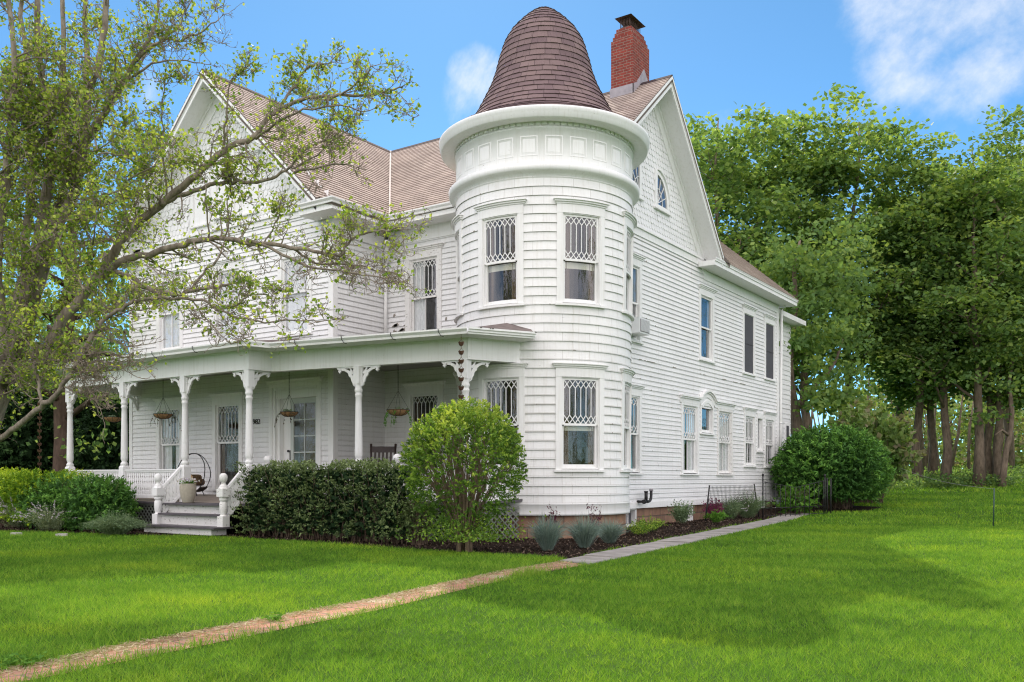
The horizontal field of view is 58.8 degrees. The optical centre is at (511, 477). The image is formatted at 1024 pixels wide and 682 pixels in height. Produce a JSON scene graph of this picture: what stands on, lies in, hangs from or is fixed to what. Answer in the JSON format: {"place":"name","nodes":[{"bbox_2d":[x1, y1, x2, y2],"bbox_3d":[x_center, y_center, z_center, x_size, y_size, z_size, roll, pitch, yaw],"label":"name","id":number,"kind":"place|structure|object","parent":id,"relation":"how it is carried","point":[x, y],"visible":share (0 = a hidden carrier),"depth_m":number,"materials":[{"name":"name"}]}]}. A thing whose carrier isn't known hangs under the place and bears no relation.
{"place":"outdoors","nodes":[
{"label":"outdoors","id":0,"kind":"place"},
{"bbox_2d":[0,560,590,681],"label":"brick path","id":1,"kind":"structure","parent":0,"point":[356,606],"depth_m":7.88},
{"bbox_2d":[260,612,284,621],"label":"clover weed","id":2,"kind":"object","parent":1,"relation":"on","point":[273,617],"visible":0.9,"depth_m":8.09,"materials":[{"name":"green plant"}]},
{"bbox_2d":[0,474,1023,681],"bbox_3d":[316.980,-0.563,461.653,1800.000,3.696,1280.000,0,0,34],"label":"lawn","id":3,"kind":"structure","parent":0,"point":[566,650],"depth_m":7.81,"materials":[{"name":"green plant"}]},
{"bbox_2d":[0,387,20,469],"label":"evergreen tree","id":4,"kind":"object","parent":3,"relation":"on","point":[5,431],"visible":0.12,"depth_m":32.60,"materials":[{"name":"green plant"}]},
{"bbox_2d":[0,385,53,481],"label":"evergreen tree","id":5,"kind":"object","parent":3,"relation":"on","point":[24,455],"visible":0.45,"depth_m":33.21,"materials":[{"name":"green plant"}]},
{"bbox_2d":[0,650,59,668],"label":"clover weed","id":6,"kind":"object","parent":3,"relation":"on","point":[26,660],"visible":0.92,"depth_m":6.18,"materials":[{"name":"green plant"}]},
{"bbox_2d":[34,296,87,366],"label":"broadleaf tree","id":7,"kind":"object","parent":3,"relation":"on","point":[44,318],"visible":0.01,"depth_m":50.39,"materials":[{"name":"green plant"}]},
{"bbox_2d":[34,341,114,470],"bbox_3d":[-16.724,-2.260,36.074,4.549,6.410,4.800,0,0,34],"label":"evergreen tree","id":8,"kind":"object","parent":3,"relation":"on","point":[80,414],"visible":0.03,"depth_m":34.62,"materials":[{"name":"green plant"}]},
{"bbox_2d":[0,136,168,473],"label":"tree","id":9,"kind":"object","parent":3,"relation":"on","point":[59,406],"visible":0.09,"depth_m":29.43,"materials":[{"name":"green plant"}]},
{"bbox_2d":[73,391,128,469],"bbox_3d":[-14.767,-1.806,33.906,3.979,5.335,4.140,0,0,34],"label":"evergreen tree","id":10,"kind":"object","parent":3,"relation":"on","point":[111,460],"visible":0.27,"depth_m":32.88,"materials":[{"name":"green plant"}]},
{"bbox_2d":[75,328,127,357],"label":"broadleaf tree","id":11,"kind":"object","parent":3,"relation":"on","point":[109,346],"visible":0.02,"depth_m":43.39,"materials":[{"name":"green plant"}]},
{"bbox_2d":[0,0,431,447],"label":"pear tree","id":12,"kind":"object","parent":3,"relation":"on","point":[61,104],"visible":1,"depth_m":12.37,"materials":[{"name":"green plant"}]},
{"bbox_2d":[38,6,805,539],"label":"house","id":13,"kind":"structure","parent":3,"relation":"on","point":[570,236],"depth_m":22.93,"materials":[{"name":"white wood"}]},
{"bbox_2d":[37,383,41,476],"bbox_3d":[-12.726,-1.022,24.483,0.120,3.885,0.120,0,0,-11],"label":"rain chain","id":14,"kind":"object","parent":13,"relation":"hanging from","point":[39,444],"visible":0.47,"depth_m":24.45,"materials":[{"name":"orange metal"}]},
{"bbox_2d":[103,389,120,421],"bbox_3d":[-10.628,-2.138,24.219,0.521,1.312,0.522,0,0,34],"label":"hanging basket","id":15,"kind":"object","parent":13,"relation":"hanging from","point":[113,418],"visible":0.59,"depth_m":24.10,"materials":[{"name":"brown wicker"}]},
{"bbox_2d":[150,383,181,430],"bbox_3d":[-8.813,-1.986,22.963,0.675,1.615,0.664,0,0,34],"label":"hanging basket","id":16,"kind":"object","parent":13,"relation":"hanging from","point":[161,415],"visible":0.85,"depth_m":22.87,"materials":[{"name":"brown wicker"}]},
{"bbox_2d":[152,397,181,482],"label":"window","id":17,"kind":"structure","parent":13,"relation":"in","point":[168,438],"depth_m":26.26,"materials":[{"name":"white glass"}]},
{"bbox_2d":[153,268,184,350],"bbox_3d":[-9.655,-4.748,26.253,1.390,2.297,0.745,0,0,34],"label":"window","id":18,"kind":"structure","parent":13,"relation":"in","point":[168,328],"depth_m":26.20,"materials":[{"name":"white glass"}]},
{"bbox_2d":[177,477,199,502],"bbox_3d":[-7.542,0.280,21.206,0.486,0.598,0.503,0,0,34],"label":"planter","id":19,"kind":"object","parent":13,"relation":"on","point":[187,488],"visible":1,"depth_m":21.06,"materials":[{"name":"ceramic"}]},
{"bbox_2d":[178,453,210,495],"bbox_3d":[-8.502,-0.092,24.275,0.823,1.156,0.423,0,0,9],"label":"log rack","id":20,"kind":"object","parent":13,"relation":"on","point":[200,489],"visible":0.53,"depth_m":24.24,"materials":[{"name":"black metal"}]},
{"bbox_2d":[186,166,211,229],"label":"window","id":21,"kind":"structure","parent":13,"relation":"in","point":[208,189],"depth_m":25.27,"materials":[{"name":"white wood"}]},
{"bbox_2d":[209,137,235,219],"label":"window","id":22,"kind":"structure","parent":13,"relation":"in","point":[232,139],"depth_m":24.73,"materials":[{"name":"white wood"}]},
{"bbox_2d":[208,392,243,490],"bbox_3d":[-7.549,-0.969,24.807,1.400,2.637,0.745,0,0,34],"label":"window","id":23,"kind":"structure","parent":13,"relation":"in","point":[227,420],"depth_m":24.86,"materials":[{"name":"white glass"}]},
{"bbox_2d":[209,256,243,342],"bbox_3d":[-7.533,-4.748,24.796,1.380,2.297,0.745,0,0,34],"label":"window","id":24,"kind":"structure","parent":13,"relation":"in","point":[232,264],"depth_m":24.71,"materials":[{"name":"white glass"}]},
{"bbox_2d":[235,149,260,217],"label":"window","id":25,"kind":"structure","parent":13,"relation":"in","point":[257,152],"depth_m":24.03,"materials":[{"name":"white wood"}]},
{"bbox_2d":[274,372,304,427],"bbox_3d":[-5.282,-1.976,21.294,0.656,1.632,0.679,0,0,8],"label":"hanging basket","id":26,"kind":"object","parent":13,"relation":"hanging from","point":[286,412],"visible":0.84,"depth_m":21.22,"materials":[{"name":"brown wicker"}]},
{"bbox_2d":[275,241,313,338],"bbox_3d":[-5.369,-4.748,23.310,1.390,2.297,0.745,0,0,34],"label":"window","id":27,"kind":"structure","parent":13,"relation":"in","point":[285,263],"depth_m":23.24,"materials":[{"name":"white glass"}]},
{"bbox_2d":[287,397,315,467],"bbox_3d":[-5.268,-0.810,23.243,1.159,2.470,0.302,0,0,34],"label":"storm door","id":28,"kind":"structure","parent":13,"relation":"in","point":[307,435],"depth_m":23.34,"materials":[{"name":"white glass"}]},
{"bbox_2d":[370,444,396,463],"bbox_3d":[-2.986,-0.167,20.853,0.680,1.264,0.988,0,0,-1],"label":"rocking chair","id":29,"kind":"object","parent":13,"relation":"on","point":[382,449],"visible":0.19,"depth_m":21.06,"materials":[{"name":"brown wood"}]},
{"bbox_2d":[383,365,412,425],"bbox_3d":[-2.553,-1.957,19.952,0.632,1.706,0.694,0,0,-24],"label":"hanging basket","id":30,"kind":"object","parent":13,"relation":"hanging from","point":[397,411],"visible":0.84,"depth_m":19.81,"materials":[{"name":"green metal"}]},
{"bbox_2d":[402,242,444,330],"bbox_3d":[-2.101,-4.739,23.335,1.350,2.277,0.745,0,0,34],"label":"window","id":31,"kind":"structure","parent":13,"relation":"in","point":[425,312],"depth_m":23.36,"materials":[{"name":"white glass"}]},
{"bbox_2d":[401,381,445,483],"bbox_3d":[-2.072,-1.064,23.315,1.380,2.727,0.745,0,0,34],"label":"window","id":32,"kind":"structure","parent":13,"relation":"in","point":[418,405],"depth_m":23.32,"materials":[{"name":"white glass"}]},
{"bbox_2d":[451,214,463,323],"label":"window","id":33,"kind":"structure","parent":13,"relation":"in","point":[456,224],"depth_m":20.53,"materials":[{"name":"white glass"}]},
{"bbox_2d":[453,371,461,428],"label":"window","id":34,"kind":"structure","parent":13,"relation":"in","point":[454,373],"depth_m":20.80,"materials":[{"name":"white glass"}]},
{"bbox_2d":[458,337,463,470],"bbox_3d":[-1.016,-1.022,18.165,0.120,3.885,0.120,0,0,-11],"label":"rain chain","id":35,"kind":"object","parent":13,"relation":"hanging from","point":[461,379],"visible":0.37,"depth_m":18.13,"materials":[{"name":"orange metal"}]},
{"bbox_2d":[472,198,526,310],"bbox_3d":[-0.110,-4.744,19.580,1.327,2.227,0.828,0,0,34],"label":"window","id":36,"kind":"structure","parent":13,"relation":"in","point":[500,239],"depth_m":19.52,"materials":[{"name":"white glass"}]},
{"bbox_2d":[477,363,527,471],"bbox_3d":[-0.091,-1.273,19.615,1.344,2.287,0.831,0,0,34],"label":"window","id":37,"kind":"structure","parent":13,"relation":"in","point":[509,393],"depth_m":19.37,"materials":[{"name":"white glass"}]},
{"bbox_2d":[552,362,609,471],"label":"window","id":38,"kind":"structure","parent":13,"relation":"in","point":[579,406],"depth_m":19.43,"materials":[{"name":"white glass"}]},
{"bbox_2d":[553,197,610,308],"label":"window","id":39,"kind":"structure","parent":13,"relation":"in","point":[580,238],"depth_m":19.37,"materials":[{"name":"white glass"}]},
{"bbox_2d":[620,367,635,471],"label":"window","id":40,"kind":"structure","parent":13,"relation":"in","point":[627,374],"depth_m":20.43,"materials":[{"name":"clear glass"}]},
{"bbox_2d":[621,210,636,321],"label":"window","id":41,"kind":"structure","parent":13,"relation":"in","point":[630,221],"depth_m":20.40,"materials":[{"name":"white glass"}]},
{"bbox_2d":[626,508,636,526],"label":"basement window","id":42,"kind":"structure","parent":13,"relation":"in","point":[631,516],"depth_m":24.18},
{"bbox_2d":[630,384,645,474],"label":"window","id":43,"kind":"structure","parent":13,"relation":"in","point":[636,405],"depth_m":24.26,"materials":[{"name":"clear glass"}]},
{"bbox_2d":[631,252,645,344],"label":"window","id":44,"kind":"structure","parent":13,"relation":"in","point":[637,259],"depth_m":24.26,"materials":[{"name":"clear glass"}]},
{"bbox_2d":[633,164,643,200],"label":"window","id":45,"kind":"structure","parent":13,"relation":"in","point":[637,173],"depth_m":24.21,"materials":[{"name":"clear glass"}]},
{"bbox_2d":[631,317,649,336],"bbox_3d":[3.259,-3.955,23.806,0.522,0.400,0.600,0,0,34],"label":"air conditioner","id":46,"kind":"object","parent":13,"relation":"attached to","point":[640,326],"visible":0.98,"depth_m":23.55,"materials":[{"name":"white plastic"}]},
{"bbox_2d":[653,168,671,216],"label":"window","id":47,"kind":"structure","parent":13,"relation":"in","point":[662,197],"depth_m":25.36,"materials":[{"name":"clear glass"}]},
{"bbox_2d":[681,402,700,474],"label":"window","id":48,"kind":"structure","parent":13,"relation":"in","point":[689,414],"depth_m":27.35,"materials":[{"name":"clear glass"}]},
{"bbox_2d":[698,284,717,363],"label":"window","id":49,"kind":"structure","parent":13,"relation":"in","point":[706,294],"depth_m":28.46,"materials":[{"name":"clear glass"}]},
{"bbox_2d":[700,400,715,435],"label":"window","id":50,"kind":"structure","parent":13,"relation":"in","point":[706,415],"depth_m":28.43,"materials":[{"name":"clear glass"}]},
{"bbox_2d":[709,408,734,475],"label":"window","id":51,"kind":"structure","parent":13,"relation":"in","point":[724,416],"depth_m":29.57,"materials":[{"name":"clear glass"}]},
{"bbox_2d":[742,303,758,376],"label":"window","id":52,"kind":"structure","parent":13,"relation":"in","point":[749,312],"depth_m":31.13,"materials":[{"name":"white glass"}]},
{"bbox_2d":[743,407,758,466],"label":"window","id":53,"kind":"structure","parent":13,"relation":"in","point":[749,418],"depth_m":31.49,"materials":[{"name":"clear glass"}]},
{"bbox_2d":[756,413,764,452],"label":"window","id":54,"kind":"structure","parent":13,"relation":"in","point":[759,417],"depth_m":32.21,"materials":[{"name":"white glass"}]},
{"bbox_2d":[763,411,777,467],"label":"window","id":55,"kind":"structure","parent":13,"relation":"in","point":[769,417],"depth_m":33.07,"materials":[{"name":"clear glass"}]},
{"bbox_2d":[764,314,777,381],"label":"window","id":56,"kind":"structure","parent":13,"relation":"in","point":[769,321],"depth_m":32.91,"materials":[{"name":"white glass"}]},
{"bbox_2d":[784,423,789,442],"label":"window","id":57,"kind":"structure","parent":13,"relation":"in","point":[787,426],"depth_m":35.80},
{"bbox_2d":[0,506,882,558],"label":"mulch bed","id":58,"kind":"object","parent":3,"relation":"on","point":[771,510],"visible":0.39,"depth_m":18.93,"materials":[{"name":"brown wood"}]},
{"bbox_2d":[0,497,27,527],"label":"catmint","id":59,"kind":"object","parent":58,"relation":"on","point":[18,523],"visible":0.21,"depth_m":23.00,"materials":[{"name":"green plant"}]},
{"bbox_2d":[11,500,76,530],"bbox_3d":[-11.068,0.857,21.852,1.726,0.862,1.613,0,0,7],"label":"catmint","id":60,"kind":"object","parent":58,"relation":"on","point":[55,522],"visible":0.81,"depth_m":21.65,"materials":[{"name":"green plant"}]},
{"bbox_2d":[0,466,93,527],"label":"golden hedge","id":61,"kind":"object","parent":58,"relation":"on","point":[12,480],"visible":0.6,"depth_m":22.76,"materials":[{"name":"green plant"}]},
{"bbox_2d":[14,473,81,529],"bbox_3d":[-11.419,0.572,22.759,2.086,1.460,1.828,0,0,34],"label":"spreading yew","id":62,"kind":"object","parent":58,"relation":"on","point":[43,494],"visible":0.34,"depth_m":22.26,"materials":[{"name":"green plant"}]},
{"bbox_2d":[54,472,141,531],"bbox_3d":[-10.022,0.583,22.010,2.582,1.484,1.810,0,0,34],"label":"spreading yew","id":63,"kind":"object","parent":58,"relation":"on","point":[87,501],"visible":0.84,"depth_m":21.50,"materials":[{"name":"green plant"}]},
{"bbox_2d":[78,508,150,534],"bbox_3d":[-8.890,0.954,20.352,1.707,0.667,1.730,0,0,34],"label":"lavender mound","id":64,"kind":"object","parent":58,"relation":"on","point":[111,525],"visible":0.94,"depth_m":20.18,"materials":[{"name":"green plant"}]},
{"bbox_2d":[229,457,423,543],"bbox_3d":[-3.955,0.434,18.958,4.996,1.715,1.104,0,0,34],"label":"clipped hedge","id":65,"kind":"object","parent":58,"relation":"on","point":[365,510],"visible":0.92,"depth_m":18.59,"materials":[{"name":"green plant"}]},
{"bbox_2d":[399,490,439,544],"bbox_3d":[-1.786,0.750,17.483,0.791,1.086,0.849,0,0,34],"label":"evergreen","id":66,"kind":"object","parent":58,"relation":"on","point":[410,512],"visible":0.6,"depth_m":17.34,"materials":[{"name":"green plant"}]},
{"bbox_2d":[395,396,559,551],"bbox_3d":[-0.983,-0.048,15.730,2.894,2.729,2.862,0,0,34],"label":"round bush","id":67,"kind":"object","parent":58,"relation":"on","point":[465,515],"visible":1,"depth_m":15.41,"materials":[{"name":"green plant"}]},
{"bbox_2d":[523,510,570,550],"bbox_3d":[0.633,0.900,16.007,0.942,0.777,0.957,0,0,34],"label":"fescue clump","id":68,"kind":"object","parent":58,"relation":"on","point":[548,537],"visible":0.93,"depth_m":15.91,"materials":[{"name":"plant"}]},
{"bbox_2d":[545,501,560,523],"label":"smoke bush","id":69,"kind":"object","parent":58,"relation":"on","point":[551,516],"visible":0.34,"depth_m":17.87,"materials":[{"name":"green plant"}]},
{"bbox_2d":[563,513,606,547],"bbox_3d":[1.330,0.933,16.620,0.957,0.711,0.980,0,0,34],"label":"fescue clump","id":70,"kind":"object","parent":58,"relation":"on","point":[584,533],"visible":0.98,"depth_m":16.53,"materials":[{"name":"plant"}]},
{"bbox_2d":[586,504,601,538],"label":"smoke bush","id":71,"kind":"object","parent":58,"relation":"on","point":[594,514],"visible":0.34,"depth_m":18.18,"materials":[{"name":"green plant"}]},
{"bbox_2d":[590,517,630,543],"bbox_3d":[1.917,0.989,17.773,0.980,0.599,0.999,0,0,34],"label":"fescue clump","id":72,"kind":"object","parent":58,"relation":"on","point":[612,532],"visible":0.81,"depth_m":17.69,"materials":[{"name":"plant"}]},
{"bbox_2d":[626,520,657,534],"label":"leafy perennial","id":73,"kind":"object","parent":58,"relation":"on","point":[633,528],"visible":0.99,"depth_m":20.14,"materials":[{"name":"green plant"}]},
{"bbox_2d":[631,514,667,530],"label":"leafy perennial","id":74,"kind":"object","parent":58,"relation":"on","point":[659,522],"visible":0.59,"depth_m":21.51,"materials":[{"name":"green plant"}]},
{"bbox_2d":[667,499,695,523],"bbox_3d":[4.661,0.908,25.055,0.878,0.719,0.895,0,0,34],"label":"leafy perennial","id":75,"kind":"object","parent":58,"relation":"on","point":[681,515],"visible":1,"depth_m":24.98,"materials":[{"name":"green plant"}]},
{"bbox_2d":[701,497,726,517],"bbox_3d":[6.038,0.872,27.215,0.807,0.770,0.778,0,0,34],"label":"purple heuchera","id":76,"kind":"object","parent":58,"relation":"on","point":[709,509],"visible":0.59,"depth_m":27.16,"materials":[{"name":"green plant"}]},
{"bbox_2d":[701,509,729,521],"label":"fern","id":77,"kind":"object","parent":58,"relation":"on","point":[716,517],"visible":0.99,"depth_m":25.54,"materials":[{"name":"green plant"}]},
{"bbox_2d":[705,484,759,520],"bbox_3d":[6.735,0.725,27.737,3.049,1.089,0.076,0,0,-44],"label":"wire fence","id":78,"kind":"object","parent":58,"relation":"on","point":[734,492],"visible":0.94,"depth_m":27.50,"materials":[{"name":"black metal"}]},
{"bbox_2d":[717,489,749,518],"bbox_3d":[6.615,0.799,27.722,1.161,0.917,1.193,0,0,-2],"label":"lavender mound","id":79,"kind":"object","parent":58,"relation":"on","point":[730,509],"visible":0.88,"depth_m":27.57,"materials":[{"name":"green plant"}]},
{"bbox_2d":[720,489,777,517],"bbox_3d":[7.411,0.755,28.490,1.794,1.006,1.731,0,0,34],"label":"lavender mound","id":80,"kind":"object","parent":58,"relation":"on","point":[753,507],"visible":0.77,"depth_m":28.36,"materials":[{"name":"green plant"}]},
{"bbox_2d":[684,102,824,349],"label":"maple tree","id":81,"kind":"object","parent":3,"relation":"on","point":[716,181],"visible":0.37,"depth_m":43.39,"materials":[{"name":"green plant"}]},
{"bbox_2d":[702,145,859,383],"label":"maple tree","id":82,"kind":"object","parent":3,"relation":"on","point":[722,213],"visible":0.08,"depth_m":46.46,"materials":[{"name":"green plant"}]},
{"bbox_2d":[768,480,821,513],"bbox_3d":[9.549,0.638,30.590,1.491,1.229,1.690,0,0,-26],"label":"young shrub","id":83,"kind":"object","parent":3,"relation":"on","point":[797,499],"visible":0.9,"depth_m":30.35,"materials":[{"name":"green plant"}]},
{"bbox_2d":[762,474,831,517],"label":"garden gate","id":84,"kind":"structure","parent":3,"relation":"on","point":[824,498],"depth_m":29.64,"materials":[{"name":"black metal"}]},
{"bbox_2d":[718,111,896,429],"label":"maple tree","id":85,"kind":"object","parent":3,"relation":"on","point":[813,206],"visible":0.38,"depth_m":45.52,"materials":[{"name":"green plant"}]},
{"bbox_2d":[742,213,890,434],"bbox_3d":[13.010,-5.460,39.273,6.196,11.607,12.264,0,0,16],"label":"forked tree","id":86,"kind":"object","parent":3,"relation":"on","point":[831,395],"visible":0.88,"depth_m":37.97,"materials":[{"name":"green plant"}]},
{"bbox_2d":[768,421,899,509],"bbox_3d":[11.458,-0.464,32.461,4.494,3.175,4.696,0,0,34],"label":"evergreen","id":87,"kind":"object","parent":3,"relation":"on","point":[851,461],"visible":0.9,"depth_m":31.27,"materials":[{"name":"green plant"}]},
{"bbox_2d":[764,82,967,406],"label":"maple tree","id":88,"kind":"object","parent":3,"relation":"on","point":[876,140],"visible":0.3,"depth_m":45.77,"materials":[{"name":"green plant"}]},
{"bbox_2d":[826,397,926,503],"bbox_3d":[13.747,-1.079,34.933,3.641,4.117,3.888,0,0,-22],"label":"lilac shrub","id":89,"kind":"object","parent":3,"relation":"on","point":[877,424],"visible":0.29,"depth_m":34.21,"materials":[{"name":"green plant"}]},
{"bbox_2d":[840,180,973,467],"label":"maple tree","id":90,"kind":"object","parent":3,"relation":"on","point":[881,380],"depth_m":49.81,"materials":[{"name":"green plant"}]},
{"bbox_2d":[864,231,965,483],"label":"maple tree","id":91,"kind":"object","parent":3,"relation":"on","point":[893,389],"visible":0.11,"depth_m":48.27,"materials":[{"name":"green plant"}]},
{"bbox_2d":[811,379,1019,470],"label":"sapling trunks","id":92,"kind":"object","parent":3,"relation":"on","point":[925,459],"visible":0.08,"depth_m":64.71,"materials":[{"name":"brown wood"}]},
{"bbox_2d":[825,377,1023,472],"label":"wood","id":93,"kind":"object","parent":3,"relation":"on","point":[961,456],"visible":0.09,"depth_m":69.26,"materials":[{"name":"green plant"}]},
{"bbox_2d":[850,125,1008,484],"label":"maple tree","id":94,"kind":"object","parent":3,"relation":"on","point":[918,418],"visible":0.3,"depth_m":45.13,"materials":[{"name":"green plant"}]},
{"bbox_2d":[863,161,1023,485],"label":"maple tree","id":95,"kind":"object","parent":3,"relation":"on","point":[946,464],"visible":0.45,"depth_m":44.18,"materials":[{"name":"green plant"}]},
{"bbox_2d":[870,104,1023,486],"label":"maple tree","id":96,"kind":"object","parent":3,"relation":"on","point":[1016,235],"visible":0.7,"depth_m":42.25,"materials":[{"name":"green plant"}]},
{"bbox_2d":[901,468,994,525],"bbox_3d":[12.976,0.498,27.438,0.070,1.674,7.544,0,0,6],"label":"lawn stake","id":97,"kind":"object","parent":3,"relation":"on","point":[980,487],"visible":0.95,"depth_m":23.70,"materials":[{"name":"black metal"}]},
{"bbox_2d":[884,463,1023,489],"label":"undergrowth","id":98,"kind":"object","parent":3,"relation":"on","point":[963,478],"visible":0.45,"depth_m":44.15,"materials":[{"name":"green plant"}]},
{"bbox_2d":[916,182,1023,478],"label":"maple tree","id":99,"kind":"object","parent":3,"relation":"on","point":[988,433],"visible":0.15,"depth_m":45.14,"materials":[{"name":"green plant"}]},
{"bbox_2d":[926,300,1023,486],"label":"crooked tree","id":100,"kind":"object","parent":3,"relation":"on","point":[1001,384],"visible":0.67,"depth_m":42.99,"materials":[{"name":"green plant"}]},
{"bbox_2d":[932,194,1023,481],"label":"maple tree","id":101,"kind":"object","parent":3,"relation":"on","point":[996,456],"visible":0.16,"depth_m":44.58,"materials":[{"name":"green plant"}]},
{"bbox_2d":[963,170,1023,472],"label":"maple tree","id":102,"kind":"object","parent":3,"relation":"on","point":[1011,459],"depth_m":54.69,"materials":[{"name":"brown plant"}]},
{"bbox_2d":[975,152,1023,346],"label":"maple tree","id":103,"kind":"object","parent":3,"relation":"on","point":[1015,174],"depth_m":45.97,"materials":[{"name":"green plant"}]},
{"bbox_2d":[985,149,1023,396],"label":"maple tree","id":104,"kind":"object","parent":3,"relation":"on","point":[1019,168],"visible":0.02,"depth_m":49.58,"materials":[{"name":"green plant"}]},
{"bbox_2d":[0,0,1023,468],"label":"sky","id":105,"kind":"structure","parent":0,"point":[944,62],"materials":[{"name":"blue"}]},
{"bbox_2d":[558,513,808,563],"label":"concrete path","id":106,"kind":"structure","parent":0,"point":[626,551],"depth_m":17.90,"materials":[{"name":"grey concrete"}]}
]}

